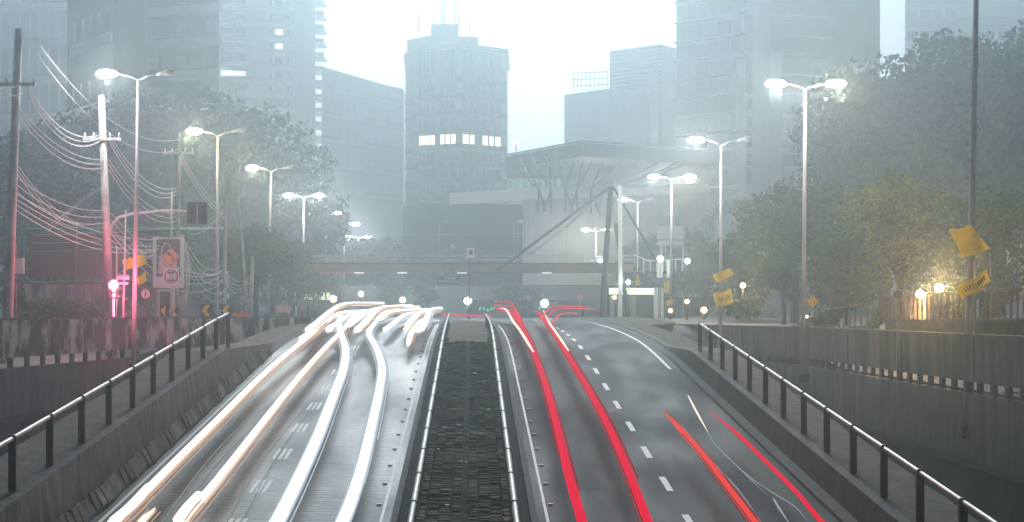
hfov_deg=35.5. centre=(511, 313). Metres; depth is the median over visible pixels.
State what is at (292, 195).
street lamp
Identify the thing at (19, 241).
tree
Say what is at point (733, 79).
window
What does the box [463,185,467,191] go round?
window
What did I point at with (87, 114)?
overhead cable
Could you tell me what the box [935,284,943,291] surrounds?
globe lamp
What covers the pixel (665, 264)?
thin lamp
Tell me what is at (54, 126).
overhead cable
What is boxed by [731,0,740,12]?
window
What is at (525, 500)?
median kerb
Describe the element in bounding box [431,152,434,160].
window
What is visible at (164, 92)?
window
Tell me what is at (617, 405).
lane marking
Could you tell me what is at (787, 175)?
side window
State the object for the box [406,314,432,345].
light trail
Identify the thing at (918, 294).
globe lamp
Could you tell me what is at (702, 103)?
window
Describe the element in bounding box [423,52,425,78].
tall window
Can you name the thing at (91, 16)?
window
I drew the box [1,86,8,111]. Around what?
window
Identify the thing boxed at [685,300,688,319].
globe lamp
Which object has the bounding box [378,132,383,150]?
window
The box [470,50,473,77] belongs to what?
tall window
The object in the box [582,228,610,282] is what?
street lamp
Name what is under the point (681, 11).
window
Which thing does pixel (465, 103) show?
window
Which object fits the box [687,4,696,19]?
window
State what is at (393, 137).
window
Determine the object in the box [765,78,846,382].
street lamp
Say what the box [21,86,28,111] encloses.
window
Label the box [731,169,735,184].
window
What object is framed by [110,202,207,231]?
traffic signal mast
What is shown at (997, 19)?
slab tower
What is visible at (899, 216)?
tree
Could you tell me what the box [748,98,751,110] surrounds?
side window
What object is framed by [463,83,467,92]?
window
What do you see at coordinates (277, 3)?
window
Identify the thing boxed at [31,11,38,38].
window
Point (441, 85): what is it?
window
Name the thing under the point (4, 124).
window
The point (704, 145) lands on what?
window
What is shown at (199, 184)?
overhead cable
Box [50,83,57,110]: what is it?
window
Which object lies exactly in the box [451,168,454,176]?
window
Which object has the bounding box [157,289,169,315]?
traffic cabinet
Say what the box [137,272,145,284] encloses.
yellow flag
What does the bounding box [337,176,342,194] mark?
window
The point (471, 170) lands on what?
window
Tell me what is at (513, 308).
light trail
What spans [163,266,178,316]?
no stopping sign
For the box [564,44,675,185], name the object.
stepped block
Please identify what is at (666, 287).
yellow flag
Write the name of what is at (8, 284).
utility pole
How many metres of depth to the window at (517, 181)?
346.96 m
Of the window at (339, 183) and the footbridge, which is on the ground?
the footbridge
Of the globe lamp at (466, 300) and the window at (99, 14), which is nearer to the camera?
the globe lamp at (466, 300)
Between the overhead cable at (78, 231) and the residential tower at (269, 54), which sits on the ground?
the residential tower at (269, 54)
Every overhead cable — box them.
[17,185,103,217]
[17,192,102,224]
[17,194,157,239]
[17,199,159,246]
[17,205,157,249]
[17,210,155,253]
[18,166,77,222]
[18,170,77,225]
[18,175,76,227]
[18,178,103,210]
[20,108,103,159]
[20,113,102,164]
[20,118,101,169]
[26,86,101,137]
[26,89,101,141]
[26,92,101,146]
[32,229,156,234]
[32,243,152,251]
[33,36,179,140]
[33,48,177,152]
[48,187,100,225]
[49,188,99,229]
[56,236,155,242]
[108,159,175,213]
[108,164,175,217]
[108,169,175,222]
[109,141,177,197]
[110,140,177,193]
[111,213,229,274]
[111,219,222,276]
[111,226,222,284]
[111,232,222,292]
[113,140,177,189]
[181,154,223,210]
[181,158,223,213]
[181,162,222,216]
[186,242,221,269]
[186,248,221,275]
[189,259,223,283]
[190,267,227,293]
[190,274,230,301]
[373,229,628,234]
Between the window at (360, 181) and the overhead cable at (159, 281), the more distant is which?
the window at (360, 181)
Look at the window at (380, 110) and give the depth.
344.47 m
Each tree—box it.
[0,119,143,316]
[0,136,101,317]
[14,220,87,290]
[26,94,223,316]
[83,83,275,316]
[94,209,207,316]
[141,100,313,316]
[212,222,298,315]
[220,141,352,315]
[251,189,351,306]
[258,237,318,310]
[305,274,347,300]
[322,244,379,284]
[341,235,402,284]
[373,276,407,306]
[404,273,438,308]
[491,280,529,317]
[527,287,549,317]
[610,234,669,285]
[646,227,712,316]
[672,236,735,317]
[699,237,772,319]
[701,190,765,247]
[717,178,856,322]
[745,109,934,317]
[756,241,801,323]
[787,58,952,306]
[800,216,882,325]
[828,166,963,293]
[835,31,992,317]
[888,18,1023,317]
[915,187,1023,318]
[934,46,1023,260]
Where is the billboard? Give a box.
[657,226,683,317]
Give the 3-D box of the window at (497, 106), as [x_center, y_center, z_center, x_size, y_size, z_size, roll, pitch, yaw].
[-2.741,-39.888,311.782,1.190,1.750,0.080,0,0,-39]
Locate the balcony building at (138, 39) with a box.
[67,0,220,316]
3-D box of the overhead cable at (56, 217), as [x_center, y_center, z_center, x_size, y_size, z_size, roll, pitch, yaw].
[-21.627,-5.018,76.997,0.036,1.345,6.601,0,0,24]
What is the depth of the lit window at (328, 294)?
199.85 m
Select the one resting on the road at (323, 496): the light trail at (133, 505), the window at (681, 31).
the light trail at (133, 505)
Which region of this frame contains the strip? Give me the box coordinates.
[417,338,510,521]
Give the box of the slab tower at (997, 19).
[905,0,1023,314]
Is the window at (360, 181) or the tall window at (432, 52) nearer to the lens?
the tall window at (432, 52)
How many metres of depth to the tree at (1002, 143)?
138.79 m
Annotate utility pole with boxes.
[0,28,35,362]
[74,218,77,282]
[83,95,120,355]
[115,246,116,355]
[122,210,125,316]
[163,133,193,303]
[169,193,172,288]
[222,162,228,303]
[237,191,248,315]
[249,256,253,315]
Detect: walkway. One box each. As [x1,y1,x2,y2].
[0,317,318,501]
[567,317,978,521]
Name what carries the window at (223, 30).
in the residential tower at (269, 54)
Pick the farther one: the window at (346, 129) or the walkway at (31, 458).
the window at (346, 129)
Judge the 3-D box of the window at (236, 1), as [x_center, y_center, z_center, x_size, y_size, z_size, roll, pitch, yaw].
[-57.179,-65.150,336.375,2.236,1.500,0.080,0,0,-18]
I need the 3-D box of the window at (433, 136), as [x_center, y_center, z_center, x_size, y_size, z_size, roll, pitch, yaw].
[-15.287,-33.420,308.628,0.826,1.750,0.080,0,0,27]
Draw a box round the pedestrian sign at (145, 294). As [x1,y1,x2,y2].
[141,290,149,316]
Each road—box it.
[90,317,441,521]
[259,315,838,521]
[409,317,484,322]
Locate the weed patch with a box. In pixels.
[436,344,500,512]
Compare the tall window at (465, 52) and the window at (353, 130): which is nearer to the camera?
the tall window at (465, 52)
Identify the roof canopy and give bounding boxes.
[504,139,719,212]
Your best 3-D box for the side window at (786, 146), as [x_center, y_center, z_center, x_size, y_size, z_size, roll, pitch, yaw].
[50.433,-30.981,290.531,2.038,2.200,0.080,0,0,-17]
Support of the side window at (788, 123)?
in the columned office
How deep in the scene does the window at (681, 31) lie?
297.09 m
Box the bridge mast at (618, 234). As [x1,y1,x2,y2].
[496,186,656,316]
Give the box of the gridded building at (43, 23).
[0,0,66,314]
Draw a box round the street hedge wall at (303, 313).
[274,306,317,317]
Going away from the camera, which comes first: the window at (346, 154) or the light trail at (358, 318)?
the light trail at (358, 318)
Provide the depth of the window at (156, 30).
227.07 m
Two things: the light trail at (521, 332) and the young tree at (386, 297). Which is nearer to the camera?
the light trail at (521, 332)
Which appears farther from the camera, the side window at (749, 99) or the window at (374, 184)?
the window at (374, 184)
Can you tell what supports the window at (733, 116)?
in the columned office
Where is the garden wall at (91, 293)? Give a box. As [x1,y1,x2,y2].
[18,283,104,309]
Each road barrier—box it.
[0,319,335,521]
[581,318,910,521]
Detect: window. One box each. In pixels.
[1,12,8,39]
[1,49,8,75]
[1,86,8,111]
[1,121,8,147]
[11,12,18,38]
[11,48,13,75]
[21,11,28,38]
[21,48,28,74]
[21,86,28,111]
[21,121,28,144]
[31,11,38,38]
[31,47,38,74]
[31,84,38,110]
[41,11,47,37]
[41,47,47,74]
[41,84,47,110]
[50,10,57,37]
[50,47,57,73]
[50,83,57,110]
[60,10,66,36]
[60,46,66,73]
[60,83,66,110]
[72,87,73,105]
[74,23,75,41]
[80,84,81,103]
[82,19,83,38]
[88,82,89,100]
[90,16,91,34]
[96,79,97,97]
[98,12,100,31]
[103,78,105,94]
[106,9,107,28]
[149,57,160,69]
[150,91,161,101]
[151,25,162,37]
[154,0,164,5]
[162,56,173,68]
[162,90,173,102]
[165,23,175,36]
[166,0,177,4]
[174,89,185,100]
[176,55,187,68]
[178,22,189,34]
[179,0,190,2]
[189,54,200,67]
[191,21,202,33]
[203,53,214,66]
[205,20,216,32]
[221,0,233,3]
[221,13,233,17]
[221,27,233,32]
[221,42,233,46]
[221,56,233,60]
[221,70,233,75]
[221,85,233,89]
[235,0,244,3]
[235,14,244,17]
[235,28,244,32]
[235,42,244,46]
[235,57,244,60]
[235,71,244,75]
[235,85,244,89]
[235,99,244,103]
[275,1,282,6]
[275,15,282,20]
[275,29,282,34]
[275,44,282,48]
[275,58,282,62]
[275,72,282,76]
[275,86,282,91]
[275,100,282,105]
[319,293,329,299]
[322,71,328,91]
[322,97,328,116]
[322,122,328,141]
[322,174,328,192]
[329,73,335,92]
[329,98,335,117]
[329,124,335,143]
[329,149,335,168]
[329,175,335,194]
[337,74,342,93]
[337,100,342,118]
[337,125,342,144]
[337,150,342,169]
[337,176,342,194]
[344,76,349,95]
[344,101,349,120]
[344,126,349,145]
[344,151,349,170]
[344,177,349,195]
[351,78,356,96]
[351,102,356,121]
[351,127,356,146]
[351,152,356,171]
[351,178,356,196]
[358,79,363,98]
[358,104,363,122]
[358,129,363,147]
[358,153,363,171]
[358,179,363,197]
[365,81,370,99]
[365,105,370,123]
[365,130,370,148]
[365,154,370,172]
[365,179,370,197]
[371,82,377,100]
[371,106,377,125]
[371,131,377,149]
[371,155,377,173]
[371,180,377,198]
[378,83,383,102]
[378,108,383,126]
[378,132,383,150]
[378,156,383,174]
[378,181,383,199]
[385,85,390,103]
[385,109,390,127]
[385,133,390,151]
[385,157,390,175]
[385,182,390,200]
[391,86,396,104]
[391,110,396,128]
[391,134,396,152]
[391,158,396,176]
[391,183,396,200]
[398,88,403,106]
[398,112,403,129]
[398,135,403,153]
[398,159,403,177]
[398,184,403,201]
[419,52,421,79]
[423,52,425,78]
[427,51,429,78]
[431,51,434,78]
[431,85,434,93]
[431,102,434,110]
[431,118,434,127]
[431,135,434,144]
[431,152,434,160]
[431,169,434,177]
[431,186,434,194]
[440,50,443,77]
[440,84,443,92]
[440,101,443,110]
[440,118,443,126]
[440,135,443,143]
[440,151,443,160]
[440,168,443,177]
[440,186,443,194]
[446,50,449,77]
[446,84,449,92]
[446,101,449,109]
[446,117,449,126]
[446,135,449,143]
[446,151,449,159]
[446,168,449,176]
[446,185,449,194]
[451,49,454,76]
[451,83,454,92]
[451,100,454,109]
[451,117,454,125]
[451,134,454,143]
[451,151,454,159]
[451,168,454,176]
[451,185,454,192]
[463,49,467,76]
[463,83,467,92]
[463,100,467,109]
[463,117,467,126]
[463,134,467,143]
[463,151,467,159]
[463,168,467,176]
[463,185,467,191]
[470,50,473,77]
[470,84,473,93]
[470,101,473,110]
[470,118,473,126]
[470,135,473,143]
[470,151,473,160]
[470,168,473,177]
[476,51,480,78]
[476,85,480,93]
[476,102,480,110]
[476,118,480,127]
[476,135,480,144]
[476,152,480,160]
[476,169,480,177]
[483,52,487,79]
[483,86,487,94]
[483,103,487,111]
[483,119,487,127]
[483,136,487,144]
[483,152,487,161]
[483,169,487,178]
[490,53,493,79]
[490,86,493,95]
[490,103,493,112]
[490,120,493,128]
[490,137,493,145]
[490,153,493,161]
[490,170,493,178]
[495,53,499,80]
[495,87,499,95]
[495,104,499,112]
[495,120,499,129]
[495,137,499,145]
[495,153,499,162]
[495,170,499,179]
[516,180,519,187]
[523,180,526,187]
[538,179,541,186]
[610,296,614,316]
[631,296,635,316]
[677,6,685,21]
[677,26,685,41]
[677,45,685,60]
[677,64,685,79]
[677,83,685,97]
[677,101,685,116]
[677,119,685,134]
[677,137,685,149]
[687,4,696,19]
[687,24,696,39]
[687,43,696,58]
[687,62,696,77]
[687,81,696,96]
[687,100,696,115]
[687,118,696,133]
[687,137,696,149]
[698,3,707,18]
[698,23,707,38]
[698,42,707,57]
[698,61,707,76]
[698,80,707,95]
[698,99,707,114]
[698,117,707,132]
[698,135,707,150]
[709,1,718,16]
[709,21,718,36]
[709,40,718,55]
[709,60,718,75]
[709,79,718,94]
[709,98,718,112]
[709,116,718,131]
[709,134,718,148]
[709,179,718,185]
[720,0,729,14]
[720,19,729,35]
[720,39,729,54]
[720,58,729,73]
[720,77,729,93]
[720,96,729,111]
[720,115,729,130]
[720,133,729,147]
[722,170,729,185]
[723,151,729,166]
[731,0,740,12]
[731,18,740,33]
[731,37,740,52]
[731,57,740,72]
[731,77,735,91]
[731,96,735,110]
[731,114,735,128]
[731,132,735,147]
[731,151,735,165]
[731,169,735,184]
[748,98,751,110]
[748,117,751,128]
[748,153,751,165]
[748,172,751,184]
[785,118,794,129]
[785,136,794,148]
[785,155,794,166]
[785,173,794,185]
[797,155,806,166]
[907,10,915,16]
[907,31,915,38]
[920,10,928,16]
[920,31,928,38]
[933,10,941,16]
[946,10,954,16]
[959,31,968,37]
[985,31,994,38]
[998,31,1006,38]
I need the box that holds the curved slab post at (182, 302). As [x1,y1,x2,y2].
[178,234,189,316]
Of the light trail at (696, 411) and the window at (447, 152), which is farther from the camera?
the window at (447, 152)
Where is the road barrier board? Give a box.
[276,305,289,315]
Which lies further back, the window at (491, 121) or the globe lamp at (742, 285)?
the window at (491, 121)
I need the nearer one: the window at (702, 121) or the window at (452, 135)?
the window at (702, 121)
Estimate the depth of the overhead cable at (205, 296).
94.64 m
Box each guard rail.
[407,313,449,521]
[484,313,519,521]
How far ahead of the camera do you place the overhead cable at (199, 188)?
99.16 m
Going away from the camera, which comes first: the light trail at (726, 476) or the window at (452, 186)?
the light trail at (726, 476)
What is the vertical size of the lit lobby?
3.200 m
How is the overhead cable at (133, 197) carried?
attached to the utility pole at (179, 152)
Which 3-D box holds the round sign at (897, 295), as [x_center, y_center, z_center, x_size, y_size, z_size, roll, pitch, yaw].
[14.935,0.854,61.953,0.487,3.592,0.165,0,0,0]
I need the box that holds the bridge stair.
[634,254,686,285]
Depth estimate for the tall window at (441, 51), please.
307.69 m
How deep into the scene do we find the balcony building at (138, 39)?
226.97 m
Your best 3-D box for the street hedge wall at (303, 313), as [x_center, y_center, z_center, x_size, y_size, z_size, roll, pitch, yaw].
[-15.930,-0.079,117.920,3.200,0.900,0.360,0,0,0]
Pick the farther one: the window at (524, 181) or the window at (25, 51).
the window at (25, 51)
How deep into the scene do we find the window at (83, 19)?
231.72 m
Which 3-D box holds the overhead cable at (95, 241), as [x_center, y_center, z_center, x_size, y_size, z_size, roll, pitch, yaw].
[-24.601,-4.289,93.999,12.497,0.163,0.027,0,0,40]
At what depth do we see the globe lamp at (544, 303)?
131.81 m
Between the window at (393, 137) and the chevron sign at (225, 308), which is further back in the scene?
the window at (393, 137)
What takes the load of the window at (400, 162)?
in the glass office
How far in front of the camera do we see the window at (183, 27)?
225.25 m
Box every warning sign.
[161,247,179,318]
[807,296,818,326]
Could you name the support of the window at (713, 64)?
in the columned office
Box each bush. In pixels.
[13,283,30,317]
[17,294,64,317]
[35,297,90,316]
[73,301,104,316]
[722,295,763,320]
[806,306,843,327]
[867,306,883,328]
[950,299,965,318]
[982,298,1002,316]
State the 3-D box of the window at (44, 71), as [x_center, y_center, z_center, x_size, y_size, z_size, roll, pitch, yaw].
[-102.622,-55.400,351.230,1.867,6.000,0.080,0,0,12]
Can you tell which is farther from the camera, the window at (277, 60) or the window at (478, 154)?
the window at (277, 60)
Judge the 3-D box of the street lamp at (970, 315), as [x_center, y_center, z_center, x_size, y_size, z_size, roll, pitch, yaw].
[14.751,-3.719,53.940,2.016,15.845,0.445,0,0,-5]
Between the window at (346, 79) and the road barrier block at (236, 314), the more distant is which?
the window at (346, 79)
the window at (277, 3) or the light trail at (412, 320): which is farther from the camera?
the window at (277, 3)
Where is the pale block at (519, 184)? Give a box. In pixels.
[508,179,563,204]
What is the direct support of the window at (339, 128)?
in the glass office
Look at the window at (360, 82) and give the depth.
337.72 m
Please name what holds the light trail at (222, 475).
on the road at (323, 496)
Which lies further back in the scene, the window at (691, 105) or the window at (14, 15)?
the window at (14, 15)
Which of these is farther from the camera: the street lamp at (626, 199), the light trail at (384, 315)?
the street lamp at (626, 199)
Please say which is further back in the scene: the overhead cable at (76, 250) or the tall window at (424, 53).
the tall window at (424, 53)
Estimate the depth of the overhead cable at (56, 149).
76.50 m
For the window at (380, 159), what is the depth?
344.13 m
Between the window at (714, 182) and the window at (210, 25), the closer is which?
the window at (210, 25)
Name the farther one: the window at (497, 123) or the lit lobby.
the window at (497, 123)
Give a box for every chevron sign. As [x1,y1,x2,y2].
[160,304,177,318]
[199,304,211,316]
[221,304,231,316]
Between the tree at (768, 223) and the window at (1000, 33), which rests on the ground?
the tree at (768, 223)
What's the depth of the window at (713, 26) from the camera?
292.13 m
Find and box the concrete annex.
[714,205,779,316]
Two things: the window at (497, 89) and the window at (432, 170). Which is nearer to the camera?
the window at (432, 170)
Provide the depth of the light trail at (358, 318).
89.22 m
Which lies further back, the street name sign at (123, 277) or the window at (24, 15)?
the window at (24, 15)
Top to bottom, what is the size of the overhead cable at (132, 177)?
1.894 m
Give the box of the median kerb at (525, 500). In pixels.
[390,322,537,521]
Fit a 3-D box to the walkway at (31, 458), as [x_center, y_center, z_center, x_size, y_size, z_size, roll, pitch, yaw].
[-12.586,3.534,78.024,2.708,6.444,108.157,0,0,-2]
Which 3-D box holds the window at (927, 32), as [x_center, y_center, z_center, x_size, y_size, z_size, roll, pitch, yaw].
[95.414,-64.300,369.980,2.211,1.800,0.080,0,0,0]
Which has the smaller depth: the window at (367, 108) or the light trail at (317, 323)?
the light trail at (317, 323)
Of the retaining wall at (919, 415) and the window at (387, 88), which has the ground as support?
the retaining wall at (919, 415)
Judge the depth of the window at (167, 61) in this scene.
226.13 m
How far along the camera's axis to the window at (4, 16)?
353.15 m
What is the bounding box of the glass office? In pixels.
[321,67,404,284]
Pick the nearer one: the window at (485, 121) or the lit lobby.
the lit lobby
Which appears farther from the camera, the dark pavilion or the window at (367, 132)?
the window at (367, 132)
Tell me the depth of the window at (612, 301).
150.97 m
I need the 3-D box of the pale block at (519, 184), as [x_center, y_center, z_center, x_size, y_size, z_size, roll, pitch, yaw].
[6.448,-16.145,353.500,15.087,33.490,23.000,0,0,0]
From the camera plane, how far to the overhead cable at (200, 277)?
94.23 m
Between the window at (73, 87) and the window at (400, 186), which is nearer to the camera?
the window at (73, 87)
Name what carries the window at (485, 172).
in the office tower at (456, 112)
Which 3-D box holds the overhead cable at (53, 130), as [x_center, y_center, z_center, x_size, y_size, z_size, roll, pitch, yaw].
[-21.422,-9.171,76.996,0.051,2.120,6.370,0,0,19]
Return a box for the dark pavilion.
[468,300,583,316]
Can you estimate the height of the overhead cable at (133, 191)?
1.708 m
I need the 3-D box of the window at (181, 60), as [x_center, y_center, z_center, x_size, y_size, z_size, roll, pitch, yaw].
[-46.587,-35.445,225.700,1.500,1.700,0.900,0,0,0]
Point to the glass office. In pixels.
(363, 130)
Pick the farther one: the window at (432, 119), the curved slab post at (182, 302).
the window at (432, 119)
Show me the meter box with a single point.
(19, 265)
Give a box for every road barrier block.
[233,312,239,316]
[240,312,247,316]
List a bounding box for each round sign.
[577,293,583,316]
[892,289,903,381]
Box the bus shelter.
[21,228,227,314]
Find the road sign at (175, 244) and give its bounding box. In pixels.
[153,237,183,318]
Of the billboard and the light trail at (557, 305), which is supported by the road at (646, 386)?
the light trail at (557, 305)
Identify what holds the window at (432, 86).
in the office tower at (456, 112)
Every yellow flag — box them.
[122,254,146,270]
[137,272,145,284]
[635,275,640,285]
[664,281,669,293]
[665,293,675,306]
[713,268,733,282]
[713,289,733,306]
[949,225,989,257]
[956,253,990,298]
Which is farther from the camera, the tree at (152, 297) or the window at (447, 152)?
the window at (447, 152)
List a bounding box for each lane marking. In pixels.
[98,358,273,521]
[248,480,260,492]
[255,480,266,492]
[261,480,272,492]
[278,449,286,458]
[283,449,292,458]
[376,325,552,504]
[379,325,435,521]
[498,325,548,521]
[576,320,670,368]
[602,383,609,389]
[613,401,621,408]
[626,422,635,430]
[640,446,652,457]
[659,477,673,490]
[681,514,692,521]
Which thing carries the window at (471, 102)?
in the office tower at (456, 112)
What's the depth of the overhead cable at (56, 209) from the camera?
76.49 m
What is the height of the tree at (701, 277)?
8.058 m
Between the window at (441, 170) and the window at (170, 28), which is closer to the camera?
the window at (170, 28)
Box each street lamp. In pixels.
[96,68,176,372]
[186,127,247,316]
[246,165,294,315]
[283,193,323,242]
[325,212,340,311]
[343,222,359,310]
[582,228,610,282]
[598,213,630,285]
[622,197,655,277]
[648,174,695,318]
[687,136,753,348]
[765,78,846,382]
[959,0,978,437]
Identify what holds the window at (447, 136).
in the office tower at (456, 112)
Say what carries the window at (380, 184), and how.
in the glass office
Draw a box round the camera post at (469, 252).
[451,243,473,319]
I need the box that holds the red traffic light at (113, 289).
[109,280,117,357]
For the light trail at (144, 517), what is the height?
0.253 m
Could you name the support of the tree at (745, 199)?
on the ground
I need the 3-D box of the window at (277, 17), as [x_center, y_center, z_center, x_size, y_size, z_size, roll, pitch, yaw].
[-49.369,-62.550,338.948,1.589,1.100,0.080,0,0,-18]
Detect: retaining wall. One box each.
[0,316,314,424]
[675,323,1023,484]
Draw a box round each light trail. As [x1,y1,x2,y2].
[107,311,341,521]
[109,483,154,521]
[136,508,160,521]
[162,410,255,521]
[172,427,250,521]
[173,491,204,521]
[185,313,360,521]
[226,394,315,520]
[242,391,324,520]
[268,310,354,521]
[297,333,308,341]
[303,302,384,332]
[319,310,360,326]
[324,310,391,332]
[334,310,393,521]
[345,306,419,326]
[353,305,412,332]
[373,308,429,321]
[383,311,417,332]
[403,310,442,330]
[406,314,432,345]
[414,307,444,332]
[442,314,491,316]
[494,301,517,323]
[494,304,521,325]
[494,308,525,327]
[499,310,587,521]
[502,308,533,351]
[533,311,652,521]
[538,305,583,321]
[543,308,600,321]
[543,311,568,350]
[552,313,577,322]
[663,410,761,521]
[680,424,759,520]
[688,395,707,431]
[708,433,806,519]
[710,411,824,521]
[773,498,787,520]
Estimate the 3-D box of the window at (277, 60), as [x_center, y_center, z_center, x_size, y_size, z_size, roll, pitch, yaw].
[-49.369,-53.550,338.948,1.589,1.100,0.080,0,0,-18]
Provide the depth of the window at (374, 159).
342.20 m
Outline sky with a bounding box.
[316,0,904,294]
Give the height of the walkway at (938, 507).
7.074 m
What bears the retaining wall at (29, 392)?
on the ground
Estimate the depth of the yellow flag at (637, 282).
164.01 m
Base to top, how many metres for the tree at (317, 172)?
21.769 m
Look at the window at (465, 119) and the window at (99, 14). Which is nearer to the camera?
the window at (99, 14)
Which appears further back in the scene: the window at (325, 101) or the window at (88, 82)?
the window at (325, 101)
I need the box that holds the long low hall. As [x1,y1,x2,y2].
[403,184,708,315]
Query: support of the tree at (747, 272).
on the ground
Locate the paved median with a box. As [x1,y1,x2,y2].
[448,321,488,341]
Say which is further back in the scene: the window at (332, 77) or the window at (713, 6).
the window at (332, 77)
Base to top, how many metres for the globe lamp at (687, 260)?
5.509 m
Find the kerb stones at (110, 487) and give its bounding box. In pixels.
[54,344,272,521]
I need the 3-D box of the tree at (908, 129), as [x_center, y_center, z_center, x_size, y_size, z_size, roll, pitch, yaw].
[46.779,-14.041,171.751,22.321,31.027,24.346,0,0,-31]
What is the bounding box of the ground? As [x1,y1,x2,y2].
[0,315,1023,521]
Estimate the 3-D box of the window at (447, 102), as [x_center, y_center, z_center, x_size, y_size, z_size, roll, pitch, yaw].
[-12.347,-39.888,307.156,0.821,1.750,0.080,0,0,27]
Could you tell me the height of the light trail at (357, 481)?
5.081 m
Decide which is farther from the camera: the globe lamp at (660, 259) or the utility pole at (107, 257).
the globe lamp at (660, 259)
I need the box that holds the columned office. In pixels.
[673,0,879,315]
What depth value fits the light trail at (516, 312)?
88.65 m
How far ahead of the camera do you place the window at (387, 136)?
346.41 m
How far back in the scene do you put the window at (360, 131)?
338.05 m
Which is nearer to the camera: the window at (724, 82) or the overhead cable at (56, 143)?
the overhead cable at (56, 143)
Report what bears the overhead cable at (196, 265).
attached to the curved slab post at (182, 302)
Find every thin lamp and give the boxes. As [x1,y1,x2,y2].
[439,220,448,254]
[513,221,522,254]
[665,213,673,317]
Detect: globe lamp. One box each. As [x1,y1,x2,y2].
[330,296,335,306]
[464,297,470,318]
[541,300,547,316]
[626,280,629,316]
[657,256,662,317]
[685,258,689,299]
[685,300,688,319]
[701,307,706,320]
[740,283,744,320]
[916,290,923,297]
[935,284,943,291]
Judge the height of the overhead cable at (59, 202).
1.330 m
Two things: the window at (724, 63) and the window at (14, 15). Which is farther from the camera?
the window at (14, 15)
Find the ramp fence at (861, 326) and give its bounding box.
[832,300,880,329]
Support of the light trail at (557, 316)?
on the road at (646, 386)
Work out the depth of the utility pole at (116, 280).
79.97 m
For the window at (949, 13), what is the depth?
369.92 m
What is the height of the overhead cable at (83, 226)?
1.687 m
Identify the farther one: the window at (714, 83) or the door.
the window at (714, 83)
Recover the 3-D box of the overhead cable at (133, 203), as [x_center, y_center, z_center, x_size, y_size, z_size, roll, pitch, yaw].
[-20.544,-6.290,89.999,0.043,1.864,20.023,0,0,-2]
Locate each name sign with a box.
[117,275,129,284]
[439,271,459,283]
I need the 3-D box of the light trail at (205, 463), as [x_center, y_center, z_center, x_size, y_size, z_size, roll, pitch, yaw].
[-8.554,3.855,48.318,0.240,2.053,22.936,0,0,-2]
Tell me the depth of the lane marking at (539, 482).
48.27 m
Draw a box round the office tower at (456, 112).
[404,0,509,204]
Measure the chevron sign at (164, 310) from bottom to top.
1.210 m
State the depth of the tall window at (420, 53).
309.84 m
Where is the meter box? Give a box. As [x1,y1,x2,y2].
[15,245,24,317]
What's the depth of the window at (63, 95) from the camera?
350.23 m
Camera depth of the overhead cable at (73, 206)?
87.50 m
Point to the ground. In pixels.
(997, 498)
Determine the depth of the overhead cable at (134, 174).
86.38 m
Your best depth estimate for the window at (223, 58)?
335.50 m
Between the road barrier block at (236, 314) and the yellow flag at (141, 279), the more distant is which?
the road barrier block at (236, 314)
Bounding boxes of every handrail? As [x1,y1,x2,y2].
[0,312,229,492]
[698,322,996,521]
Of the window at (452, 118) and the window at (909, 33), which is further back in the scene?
the window at (909, 33)
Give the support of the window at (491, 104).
in the office tower at (456, 112)
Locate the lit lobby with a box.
[607,286,664,317]
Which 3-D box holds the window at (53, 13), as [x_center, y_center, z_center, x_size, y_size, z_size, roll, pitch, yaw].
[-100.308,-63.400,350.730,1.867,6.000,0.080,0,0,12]
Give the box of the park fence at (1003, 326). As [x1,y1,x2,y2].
[881,287,1023,335]
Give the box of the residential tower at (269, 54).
[219,0,327,314]
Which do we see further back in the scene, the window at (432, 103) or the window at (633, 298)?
the window at (432, 103)
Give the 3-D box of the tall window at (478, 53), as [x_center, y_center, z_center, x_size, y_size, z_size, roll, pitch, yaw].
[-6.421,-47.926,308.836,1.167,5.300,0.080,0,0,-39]
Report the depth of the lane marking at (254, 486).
41.47 m
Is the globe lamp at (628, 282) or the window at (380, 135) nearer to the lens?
the globe lamp at (628, 282)
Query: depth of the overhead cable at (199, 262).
94.10 m
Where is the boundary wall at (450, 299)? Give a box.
[333,285,608,316]
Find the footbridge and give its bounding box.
[297,255,638,310]
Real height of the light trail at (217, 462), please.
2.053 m
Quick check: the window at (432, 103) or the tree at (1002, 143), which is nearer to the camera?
the tree at (1002, 143)
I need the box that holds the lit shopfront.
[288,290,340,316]
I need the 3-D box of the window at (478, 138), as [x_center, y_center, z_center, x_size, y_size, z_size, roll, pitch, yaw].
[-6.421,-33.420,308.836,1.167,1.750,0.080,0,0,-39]
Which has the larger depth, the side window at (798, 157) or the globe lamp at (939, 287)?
the side window at (798, 157)
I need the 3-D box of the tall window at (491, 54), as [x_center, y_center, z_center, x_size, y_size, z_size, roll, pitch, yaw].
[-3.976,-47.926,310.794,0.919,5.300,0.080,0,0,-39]
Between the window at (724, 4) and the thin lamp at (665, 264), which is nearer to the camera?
the thin lamp at (665, 264)
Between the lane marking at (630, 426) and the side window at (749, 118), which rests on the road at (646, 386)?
the lane marking at (630, 426)
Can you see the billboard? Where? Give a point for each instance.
(663, 235)

